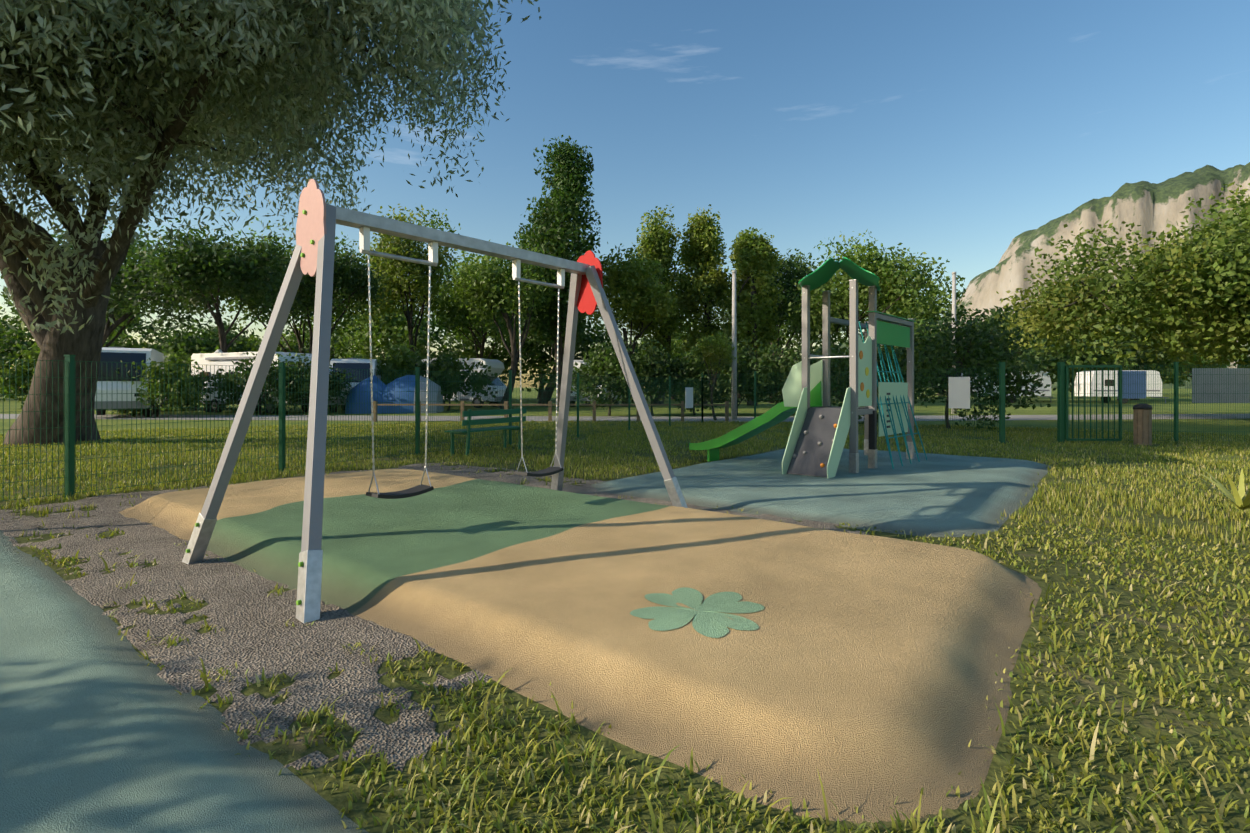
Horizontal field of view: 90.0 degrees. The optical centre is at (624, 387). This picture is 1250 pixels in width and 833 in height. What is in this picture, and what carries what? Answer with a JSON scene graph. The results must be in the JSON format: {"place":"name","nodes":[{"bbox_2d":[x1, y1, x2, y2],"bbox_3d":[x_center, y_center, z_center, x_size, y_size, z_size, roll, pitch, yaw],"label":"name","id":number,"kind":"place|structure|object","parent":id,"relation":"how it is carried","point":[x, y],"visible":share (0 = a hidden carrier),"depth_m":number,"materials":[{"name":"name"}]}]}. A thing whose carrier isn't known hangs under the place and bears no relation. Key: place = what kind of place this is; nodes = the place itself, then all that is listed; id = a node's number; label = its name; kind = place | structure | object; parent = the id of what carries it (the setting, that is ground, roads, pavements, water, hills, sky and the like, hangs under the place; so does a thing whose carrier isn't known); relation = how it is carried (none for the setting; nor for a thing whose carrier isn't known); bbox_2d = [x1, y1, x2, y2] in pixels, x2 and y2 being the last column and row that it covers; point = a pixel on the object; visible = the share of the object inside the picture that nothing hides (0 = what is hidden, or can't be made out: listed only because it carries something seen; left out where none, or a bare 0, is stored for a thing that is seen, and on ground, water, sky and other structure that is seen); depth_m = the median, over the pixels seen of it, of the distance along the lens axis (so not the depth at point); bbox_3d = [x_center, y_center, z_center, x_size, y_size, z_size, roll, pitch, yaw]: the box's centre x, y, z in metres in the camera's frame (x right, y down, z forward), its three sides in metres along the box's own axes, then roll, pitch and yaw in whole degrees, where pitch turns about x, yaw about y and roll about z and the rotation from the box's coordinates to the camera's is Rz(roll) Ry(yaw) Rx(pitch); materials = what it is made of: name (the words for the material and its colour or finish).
{"place":"outdoors","nodes":[
{"label":"outdoors","id":0,"kind":"place"},
{"bbox_2d":[0,530,368,832],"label":"foot path","id":1,"kind":"structure","parent":0,"point":[104,728],"depth_m":2.11,"materials":[{"name":"teal rubber"}]},
{"bbox_2d":[0,388,1249,832],"bbox_3d":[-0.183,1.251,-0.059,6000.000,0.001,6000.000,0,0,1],"label":"ground","id":2,"kind":"structure","parent":0,"point":[1142,720],"depth_m":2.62,"materials":[{"name":"green plant"}]},
{"bbox_2d":[0,312,32,349],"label":"tree","id":3,"kind":"object","parent":2,"relation":"on","point":[5,324],"visible":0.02,"depth_m":70.75,"materials":[{"name":"green plant"}]},
{"bbox_2d":[0,306,35,368],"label":"hedge","id":4,"kind":"object","parent":2,"relation":"on","point":[4,330],"visible":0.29,"depth_m":58.39,"materials":[{"name":"green plant"}]},
{"bbox_2d":[0,342,39,408],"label":"road hedge","id":5,"kind":"object","parent":2,"relation":"on","point":[16,381],"depth_m":34.69,"materials":[{"name":"green plant"}]},
{"bbox_2d":[0,325,39,395],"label":"hedge","id":6,"kind":"object","parent":2,"relation":"on","point":[12,351],"visible":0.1,"depth_m":54.89,"materials":[{"name":"green plant"}]},
{"bbox_2d":[2,288,149,341],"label":"tree","id":7,"kind":"object","parent":2,"relation":"on","point":[128,327],"visible":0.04,"depth_m":64.04,"materials":[{"name":"green plant"}]},
{"bbox_2d":[0,220,237,346],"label":"maple tree","id":8,"kind":"object","parent":2,"relation":"on","point":[117,283],"visible":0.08,"depth_m":36.28,"materials":[{"name":"green plant"}]},
{"bbox_2d":[103,296,156,346],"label":"tree","id":9,"kind":"object","parent":2,"relation":"on","point":[141,328],"visible":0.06,"depth_m":75.44,"materials":[{"name":"green plant"}]},
{"bbox_2d":[104,319,157,347],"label":"hedge","id":10,"kind":"object","parent":2,"relation":"on","point":[123,335],"visible":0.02,"depth_m":56.67,"materials":[{"name":"green plant"}]},
{"bbox_2d":[109,338,167,352],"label":"road hedge","id":11,"kind":"object","parent":2,"relation":"on","point":[117,344],"depth_m":36.73,"materials":[{"name":"green plant"}]},
{"bbox_2d":[111,374,166,413],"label":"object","id":12,"kind":"object","parent":2,"relation":"on","point":[122,411],"depth_m":30.02,"materials":[{"name":"green plant"}]},
{"bbox_2d":[116,356,211,416],"bbox_3d":[-19.616,-0.037,26.153,4.196,2.657,3.068,0,0,1],"label":"bush","id":13,"kind":"object","parent":2,"relation":"on","point":[187,389],"visible":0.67,"depth_m":25.78,"materials":[{"name":"green plant"}]},
{"bbox_2d":[164,356,175,410],"bbox_3d":[-26.828,-0.334,34.112,6.438,3.170,2.820,0,0,36],"label":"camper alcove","id":14,"kind":"object","parent":2,"relation":"on","point":[166,379],"visible":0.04,"depth_m":33.39,"materials":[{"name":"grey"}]},
{"bbox_2d":[125,313,250,367],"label":"hedge","id":15,"kind":"object","parent":2,"relation":"on","point":[212,341],"visible":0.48,"depth_m":57.72,"materials":[{"name":"green plant"}]},
{"bbox_2d":[162,341,230,410],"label":"road hedge","id":16,"kind":"object","parent":2,"relation":"on","point":[171,353],"depth_m":32.94,"materials":[{"name":"green plant"}]},
{"bbox_2d":[111,217,305,411],"bbox_3d":[-20.278,-3.440,31.557,8.257,9.601,8.516,0,0,1],"label":"maple tree","id":17,"kind":"object","parent":2,"relation":"on","point":[203,275],"visible":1,"depth_m":29.94,"materials":[{"name":"green plant"}]},
{"bbox_2d":[164,323,258,353],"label":"tree","id":18,"kind":"object","parent":2,"relation":"on","point":[234,328],"visible":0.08,"depth_m":72.17,"materials":[{"name":"green plant"}]},
{"bbox_2d":[191,350,311,413],"bbox_3d":[-18.392,-0.334,31.403,6.638,3.170,2.820,0,0,21],"label":"camper van","id":19,"kind":"object","parent":2,"relation":"on","point":[217,357],"visible":0.27,"depth_m":30.74,"materials":[{"name":"grey metal"}]},
{"bbox_2d":[200,352,310,414],"bbox_3d":[-16.460,-0.172,28.727,4.611,2.864,3.575,0,0,1],"label":"bush","id":20,"kind":"object","parent":2,"relation":"on","point":[223,385],"visible":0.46,"depth_m":27.91,"materials":[{"name":"green plant"}]},
{"bbox_2d":[227,330,306,352],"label":"hedge","id":21,"kind":"object","parent":2,"relation":"on","point":[252,344],"visible":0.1,"depth_m":59.94,"materials":[{"name":"green plant"}]},
{"bbox_2d":[0,0,541,444],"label":"willow tree","id":22,"kind":"object","parent":2,"relation":"on","point":[113,94],"visible":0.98,"depth_m":12.19,"materials":[{"name":"green plant"}]},
{"bbox_2d":[208,217,371,352],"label":"maple tree","id":23,"kind":"object","parent":2,"relation":"on","point":[297,333],"visible":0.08,"depth_m":47.49,"materials":[{"name":"green plant"}]},
{"bbox_2d":[276,346,330,355],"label":"road hedge","id":24,"kind":"object","parent":2,"relation":"on","point":[297,348],"depth_m":35.49,"materials":[{"name":"green plant"}]},
{"bbox_2d":[263,353,356,407],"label":"bush","id":25,"kind":"object","parent":2,"relation":"on","point":[340,387],"visible":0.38,"depth_m":29.40,"materials":[{"name":"green plant"}]},
{"bbox_2d":[278,320,350,358],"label":"tree","id":26,"kind":"object","parent":2,"relation":"on","point":[288,337],"visible":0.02,"depth_m":68.78,"materials":[{"name":"green plant"}]},
{"bbox_2d":[258,232,393,353],"bbox_3d":[-18.559,-4.205,38.348,7.415,11.157,8.963,0,0,1],"label":"maple tree","id":27,"kind":"object","parent":2,"relation":"on","point":[346,267],"visible":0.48,"depth_m":37.72,"materials":[{"name":"green plant"}]},
{"bbox_2d":[282,323,376,365],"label":"hedge","id":28,"kind":"object","parent":2,"relation":"on","point":[333,347],"visible":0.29,"depth_m":61.27,"materials":[{"name":"green plant"}]},
{"bbox_2d":[328,358,385,411],"bbox_3d":[-14.151,-0.209,33.290,2.620,2.920,5.638,0,0,-14],"label":"camper van","id":29,"kind":"object","parent":2,"relation":"on","point":[355,365],"visible":0.33,"depth_m":31.28,"materials":[{"name":"grey metal"}]},
{"bbox_2d":[330,302,432,368],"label":"hedge","id":30,"kind":"object","parent":2,"relation":"on","point":[357,342],"visible":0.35,"depth_m":58.06,"materials":[{"name":"green plant"}]},
{"bbox_2d":[332,297,450,350],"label":"tree","id":31,"kind":"object","parent":2,"relation":"on","point":[424,323],"visible":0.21,"depth_m":61.45,"materials":[{"name":"green plant"}]},
{"bbox_2d":[355,342,432,384],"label":"road hedge","id":32,"kind":"object","parent":2,"relation":"on","point":[400,359],"depth_m":33.13,"materials":[{"name":"green plant"}]},
{"bbox_2d":[345,375,443,413],"bbox_3d":[-11.404,0.311,31.232,4.200,1.880,2.793,0,0,-9],"label":"blue tent","id":33,"kind":"object","parent":2,"relation":"on","point":[437,397],"visible":0.81,"depth_m":30.14,"materials":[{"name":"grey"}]},
{"bbox_2d":[347,204,460,358],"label":"ash tree","id":34,"kind":"object","parent":2,"relation":"on","point":[408,281],"visible":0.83,"depth_m":44.99,"materials":[{"name":"green plant"}]},
{"bbox_2d":[388,328,480,363],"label":"hedge","id":35,"kind":"object","parent":2,"relation":"on","point":[423,350],"visible":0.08,"depth_m":56.35,"materials":[{"name":"green plant"}]},
{"bbox_2d":[0,462,870,771],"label":"gravel bed","id":36,"kind":"object","parent":2,"relation":"on","point":[246,612],"visible":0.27,"depth_m":3.21,"materials":[{"name":"grey gravel"}]},
{"bbox_2d":[182,179,687,622],"bbox_3d":[-1.260,0.000,5.359,1.960,2.827,3.820,0,0,38],"label":"swing set","id":37,"kind":"object","parent":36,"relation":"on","point":[319,218],"visible":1,"depth_m":4.41,"materials":[{"name":"grey"}]},
{"bbox_2d":[119,469,1041,823],"bbox_3d":[-1.243,1.203,5.364,8.120,0.215,3.640,0,0,38],"label":"playground safety surface","id":38,"kind":"object","parent":36,"relation":"on","point":[859,671],"visible":0.88,"depth_m":3.10,"materials":[{"name":"beige rubber"}]},
{"bbox_2d":[630,587,763,637],"bbox_3d":[0.359,1.098,3.087,0.620,0.011,0.620,0,0,18],"label":"clover ground marking","id":39,"kind":"object","parent":38,"relation":"on","point":[710,620],"visible":1,"depth_m":3.06,"materials":[{"name":"green rubber"}]},
{"bbox_2d":[400,352,496,410],"bbox_3d":[-9.636,-0.342,33.680,5.079,3.227,4.445,0,0,1],"label":"road hedge","id":40,"kind":"object","parent":2,"relation":"on","point":[448,366],"depth_m":33.24,"materials":[{"name":"green plant"}]},
{"bbox_2d":[416,358,506,407],"bbox_3d":[-10.694,-0.359,39.214,6.838,3.220,2.820,0,0,16],"label":"caravan","id":41,"kind":"object","parent":2,"relation":"on","point":[497,366],"visible":0.29,"depth_m":37.76,"materials":[{"name":"grey metal"}]},
{"bbox_2d":[430,308,493,348],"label":"tree","id":42,"kind":"object","parent":2,"relation":"on","point":[449,331],"visible":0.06,"depth_m":71.28,"materials":[{"name":"green plant"}]},
{"bbox_2d":[419,252,533,401],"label":"lime tree","id":43,"kind":"object","parent":2,"relation":"on","point":[458,312],"visible":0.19,"depth_m":50.76,"materials":[{"name":"green plant"}]},
{"bbox_2d":[445,407,525,456],"bbox_3d":[-2.607,0.821,11.890,0.505,0.863,1.700,0,0,31],"label":"park bench","id":44,"kind":"object","parent":2,"relation":"on","point":[468,422],"visible":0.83,"depth_m":11.62,"materials":[{"name":"green wood"}]},
{"bbox_2d":[438,316,555,391],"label":"hedge","id":45,"kind":"object","parent":2,"relation":"on","point":[532,362],"visible":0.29,"depth_m":54.77,"materials":[{"name":"green plant"}]},
{"bbox_2d":[437,240,557,407],"bbox_3d":[-7.205,-3.489,36.440,6.623,9.692,6.785,0,0,1],"label":"lime tree","id":46,"kind":"object","parent":2,"relation":"on","point":[492,284],"visible":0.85,"depth_m":35.53,"materials":[{"name":"green plant"}]},
{"bbox_2d":[508,198,570,406],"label":"tall poplar","id":47,"kind":"object","parent":2,"relation":"on","point":[529,345],"visible":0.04,"depth_m":40.69,"materials":[{"name":"green plant"}]},
{"bbox_2d":[486,316,611,398],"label":"tree","id":48,"kind":"object","parent":2,"relation":"on","point":[599,329],"visible":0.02,"depth_m":66.02,"materials":[{"name":"green plant"}]},
{"bbox_2d":[373,401,729,421],"bbox_3d":[-2.715,0.876,22.692,13.001,0.750,0.122,0,0,1],"label":"timber rail","id":49,"kind":"object","parent":2,"relation":"on","point":[594,405],"visible":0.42,"depth_m":22.63,"materials":[{"name":"brown wood"}]},
{"bbox_2d":[519,135,603,407],"bbox_3d":[-3.799,-7.068,38.560,5.136,16.715,5.030,0,0,1],"label":"tall poplar","id":50,"kind":"object","parent":2,"relation":"on","point":[569,192],"visible":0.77,"depth_m":37.77,"materials":[{"name":"green plant"}]},
{"bbox_2d":[529,303,621,378],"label":"hedge","id":51,"kind":"object","parent":2,"relation":"on","point":[578,356],"visible":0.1,"depth_m":55.61,"materials":[{"name":"green plant"}]},
{"bbox_2d":[570,360,621,406],"bbox_3d":[-1.934,-0.359,41.987,2.820,3.220,6.538,0,0,11],"label":"caravan","id":52,"kind":"object","parent":2,"relation":"on","point":[579,362],"visible":0.15,"depth_m":39.47,"materials":[{"name":"grey"}]},
{"bbox_2d":[571,337,654,415],"bbox_3d":[-0.625,-0.522,27.539,3.915,3.574,3.295,0,0,-30],"label":"hedge bush","id":53,"kind":"object","parent":2,"relation":"on","point":[604,366],"visible":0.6,"depth_m":26.96,"materials":[{"name":"green plant"}]},
{"bbox_2d":[0,355,1249,500],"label":"fence","id":54,"kind":"object","parent":2,"relation":"on","point":[1063,402],"visible":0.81,"depth_m":11.71,"materials":[{"name":"green metal"}]},
{"bbox_2d":[685,368,1249,408],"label":"sign panels","id":55,"kind":"object","parent":54,"relation":"attached to","point":[959,392],"visible":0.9,"depth_m":14.04,"materials":[{"name":"white paint"}]},
{"bbox_2d":[579,242,677,406],"bbox_3d":[0.158,-3.897,41.046,6.364,10.340,6.534,0,0,1],"label":"ash tree","id":56,"kind":"object","parent":2,"relation":"on","point":[629,282],"visible":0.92,"depth_m":39.33,"materials":[{"name":"green plant"}]},
{"bbox_2d":[604,333,689,400],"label":"hedge","id":57,"kind":"object","parent":2,"relation":"on","point":[678,348],"visible":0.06,"depth_m":56.50,"materials":[{"name":"green plant"}]},
{"bbox_2d":[615,339,696,415],"bbox_3d":[1.283,-0.437,27.644,3.657,3.410,3.693,0,0,1],"label":"hedge bush","id":58,"kind":"object","parent":2,"relation":"on","point":[658,362],"visible":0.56,"depth_m":26.93,"materials":[{"name":"green plant"}]},
{"bbox_2d":[627,204,691,403],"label":"poplar","id":59,"kind":"object","parent":2,"relation":"on","point":[655,243],"visible":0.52,"depth_m":43.22,"materials":[{"name":"green plant"}]},
{"bbox_2d":[628,318,698,398],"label":"tree","id":60,"kind":"object","parent":2,"relation":"on","point":[674,343],"visible":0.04,"depth_m":63.15,"materials":[{"name":"green plant"}]},
{"bbox_2d":[665,342,737,414],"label":"hedge bush","id":61,"kind":"object","parent":2,"relation":"on","point":[698,369],"visible":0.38,"depth_m":27.25,"materials":[{"name":"green plant"}]},
{"bbox_2d":[674,204,731,403],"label":"poplar","id":62,"kind":"object","parent":2,"relation":"on","point":[702,286],"visible":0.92,"depth_m":44.00,"materials":[{"name":"green plant"}]},
{"bbox_2d":[670,318,741,398],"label":"hedge","id":63,"kind":"object","parent":2,"relation":"on","point":[729,338],"visible":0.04,"depth_m":59.80,"materials":[{"name":"green plant"}]},
{"bbox_2d":[691,330,735,419],"bbox_3d":[3.352,-0.422,23.498,1.684,3.390,1.604,0,0,1],"label":"young tree","id":64,"kind":"object","parent":2,"relation":"on","point":[718,351],"visible":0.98,"depth_m":23.43,"materials":[{"name":"green plant"}]},
{"bbox_2d":[693,338,777,414],"bbox_3d":[5.114,-0.482,28.200,4.216,3.495,3.275,0,0,1],"label":"hedge bush","id":65,"kind":"object","parent":2,"relation":"on","point":[744,367],"visible":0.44,"depth_m":27.78,"materials":[{"name":"green plant"}]},
{"bbox_2d":[721,227,784,405],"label":"poplar","id":66,"kind":"object","parent":2,"relation":"on","point":[757,262],"visible":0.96,"depth_m":41.92,"materials":[{"name":"green plant"}]},
{"bbox_2d":[742,342,801,404],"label":"hedge bush","id":67,"kind":"object","parent":2,"relation":"on","point":[784,369],"visible":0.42,"depth_m":27.64,"materials":[{"name":"green plant"}]},
{"bbox_2d":[714,247,830,402],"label":"oak tree","id":68,"kind":"object","parent":2,"relation":"on","point":[786,268],"visible":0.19,"depth_m":47.65,"materials":[{"name":"green plant"}]},
{"bbox_2d":[738,316,830,365],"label":"hedge","id":69,"kind":"object","parent":2,"relation":"on","point":[785,341],"visible":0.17,"depth_m":58.14,"materials":[{"name":"green plant"}]},
{"bbox_2d":[689,257,926,477],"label":"play tower","id":70,"kind":"structure","parent":2,"relation":"on","point":[821,427],"depth_m":9.17,"materials":[{"name":"green"}]},
{"bbox_2d":[776,345,848,401],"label":"hedge bush","id":71,"kind":"object","parent":2,"relation":"on","point":[799,347],"visible":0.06,"depth_m":27.99,"materials":[{"name":"green plant"}]},
{"bbox_2d":[776,281,862,354],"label":"tree","id":72,"kind":"object","parent":2,"relation":"on","point":[834,326],"visible":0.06,"depth_m":59.05,"materials":[{"name":"green plant"}]},
{"bbox_2d":[591,448,1050,536],"bbox_3d":[3.200,1.244,9.026,4.800,0.134,7.100,0,0,38],"label":"tower pad","id":73,"kind":"object","parent":2,"relation":"on","point":[935,495],"visible":0.77,"depth_m":7.26,"materials":[{"name":"blue rubber"}]},
{"bbox_2d":[800,339,896,423],"bbox_3d":[7.553,-0.052,21.253,3.589,3.385,4.043,0,0,1],"label":"bush","id":74,"kind":"object","parent":2,"relation":"on","point":[834,385],"visible":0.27,"depth_m":20.94,"materials":[{"name":"green plant"}]},
{"bbox_2d":[811,330,893,381],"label":"hedge","id":75,"kind":"object","parent":2,"relation":"on","point":[835,346],"visible":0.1,"depth_m":58.72,"materials":[{"name":"green plant"}]},
{"bbox_2d":[781,230,951,338],"bbox_3d":[15.569,-4.237,40.834,11.128,11.173,7.885,0,0,36],"label":"oak tree","id":76,"kind":"object","parent":2,"relation":"on","point":[898,282],"visible":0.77,"depth_m":38.56,"materials":[{"name":"green plant"}]},
{"bbox_2d":[859,275,974,349],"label":"tree","id":77,"kind":"object","parent":2,"relation":"on","point":[934,298],"visible":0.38,"depth_m":65.65,"materials":[{"name":"green plant"}]},
{"bbox_2d":[877,316,962,400],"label":"hedge","id":78,"kind":"object","parent":2,"relation":"on","point":[916,324],"visible":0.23,"depth_m":54.60,"materials":[{"name":"green plant"}]},
{"bbox_2d":[951,272,956,413],"bbox_3d":[15.562,-2.099,29.557,0.228,6.700,0.240,0,0,1],"label":"utility pole","id":79,"kind":"object","parent":2,"relation":"on","point":[954,293],"visible":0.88,"depth_m":29.48,"materials":[{"name":"concrete"}]},
{"bbox_2d":[877,308,1056,432],"bbox_3d":[9.752,-0.471,18.811,4.863,3.556,3.949,0,0,1],"label":"bush","id":80,"kind":"object","parent":2,"relation":"on","point":[974,351],"visible":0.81,"depth_m":17.82,"materials":[{"name":"green plant"}]},
{"bbox_2d":[947,301,1046,368],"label":"tree","id":81,"kind":"object","parent":2,"relation":"on","point":[1002,314],"visible":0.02,"depth_m":70.34,"materials":[{"name":"green plant"}]},
{"bbox_2d":[961,371,1051,402],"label":"caravan","id":82,"kind":"object","parent":2,"relation":"on","point":[1047,390],"visible":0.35,"depth_m":50.44,"materials":[{"name":"grey metal"}]},
{"bbox_2d":[941,295,1079,399],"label":"tree","id":83,"kind":"object","parent":2,"relation":"on","point":[1020,349],"visible":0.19,"depth_m":52.85,"materials":[{"name":"green plant"}]},
{"bbox_2d":[1010,331,1137,401],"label":"tree","id":84,"kind":"object","parent":2,"relation":"on","point":[1076,357],"visible":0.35,"depth_m":53.10,"materials":[{"name":"green plant"}]},
{"bbox_2d":[1074,370,1168,403],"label":"caravan","id":85,"kind":"object","parent":2,"relation":"on","point":[1149,382],"visible":0.58,"depth_m":48.05,"materials":[{"name":"grey metal"}]},
{"bbox_2d":[994,182,1249,379],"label":"tree","id":86,"kind":"object","parent":2,"relation":"on","point":[1193,293],"visible":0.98,"depth_m":21.66,"materials":[{"name":"green plant"}]},
{"bbox_2d":[1070,328,1182,391],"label":"hedge","id":87,"kind":"object","parent":2,"relation":"on","point":[1141,366],"visible":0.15,"depth_m":55.29,"materials":[{"name":"green plant"}]},
{"bbox_2d":[1063,324,1213,399],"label":"tree","id":88,"kind":"object","parent":2,"relation":"on","point":[1187,362],"visible":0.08,"depth_m":56.97,"materials":[{"name":"green plant"}]},
{"bbox_2d":[1133,404,1152,444],"bbox_3d":[11.107,0.791,13.413,0.340,0.880,0.340,0,0,1],"label":"litter bin","id":89,"kind":"object","parent":2,"relation":"on","point":[1142,423],"visible":0.94,"depth_m":13.29,"materials":[{"name":"brown wood"}]},
{"bbox_2d":[1161,371,1189,386],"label":"bush","id":90,"kind":"object","parent":2,"relation":"on","point":[1182,381],"visible":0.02,"depth_m":100.38,"materials":[{"name":"green plant"}]},
{"bbox_2d":[1159,344,1249,376],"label":"cliff tree","id":91,"kind":"object","parent":2,"relation":"on","point":[1228,363],"visible":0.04,"depth_m":84.23,"materials":[{"name":"green plant"}]},
{"bbox_2d":[1182,467,1249,509],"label":"yucca plant","id":92,"kind":"object","parent":2,"relation":"on","point":[1239,500],"visible":1,"depth_m":5.84,"materials":[{"name":"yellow plant"}]},
{"bbox_2d":[0,414,1249,421],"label":"camp road","id":93,"kind":"structure","parent":0,"point":[673,419],"depth_m":25.70,"materials":[{"name":"grey asphalt"}]},
{"bbox_2d":[94,347,163,416],"bbox_3d":[-21.995,-0.309,27.486,2.770,3.120,6.038,0,0,-32],"label":"camper van","id":94,"kind":"object","parent":93,"relation":"on","point":[111,384],"visible":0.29,"depth_m":25.41,"materials":[{"name":"grey metal"}]},
{"bbox_2d":[731,270,736,419],"bbox_3d":[4.166,-1.599,23.840,0.209,5.700,0.220,0,0,1],"label":"utility pole","id":95,"kind":"object","parent":93,"relation":"on","point":[734,344],"visible":0.79,"depth_m":23.77,"materials":[{"name":"concrete"}]},
{"bbox_2d":[0,0,1249,387],"label":"sky","id":96,"kind":"structure","parent":0,"point":[952,130],"materials":[{"name":"blue"}]},
{"bbox_2d":[814,162,1249,388],"bbox_3d":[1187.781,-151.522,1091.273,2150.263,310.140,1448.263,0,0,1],"label":"cliff","id":97,"kind":"structure","parent":0,"point":[1147,206],"depth_m":769.68,"materials":[{"name":"beige stone"}]}
]}

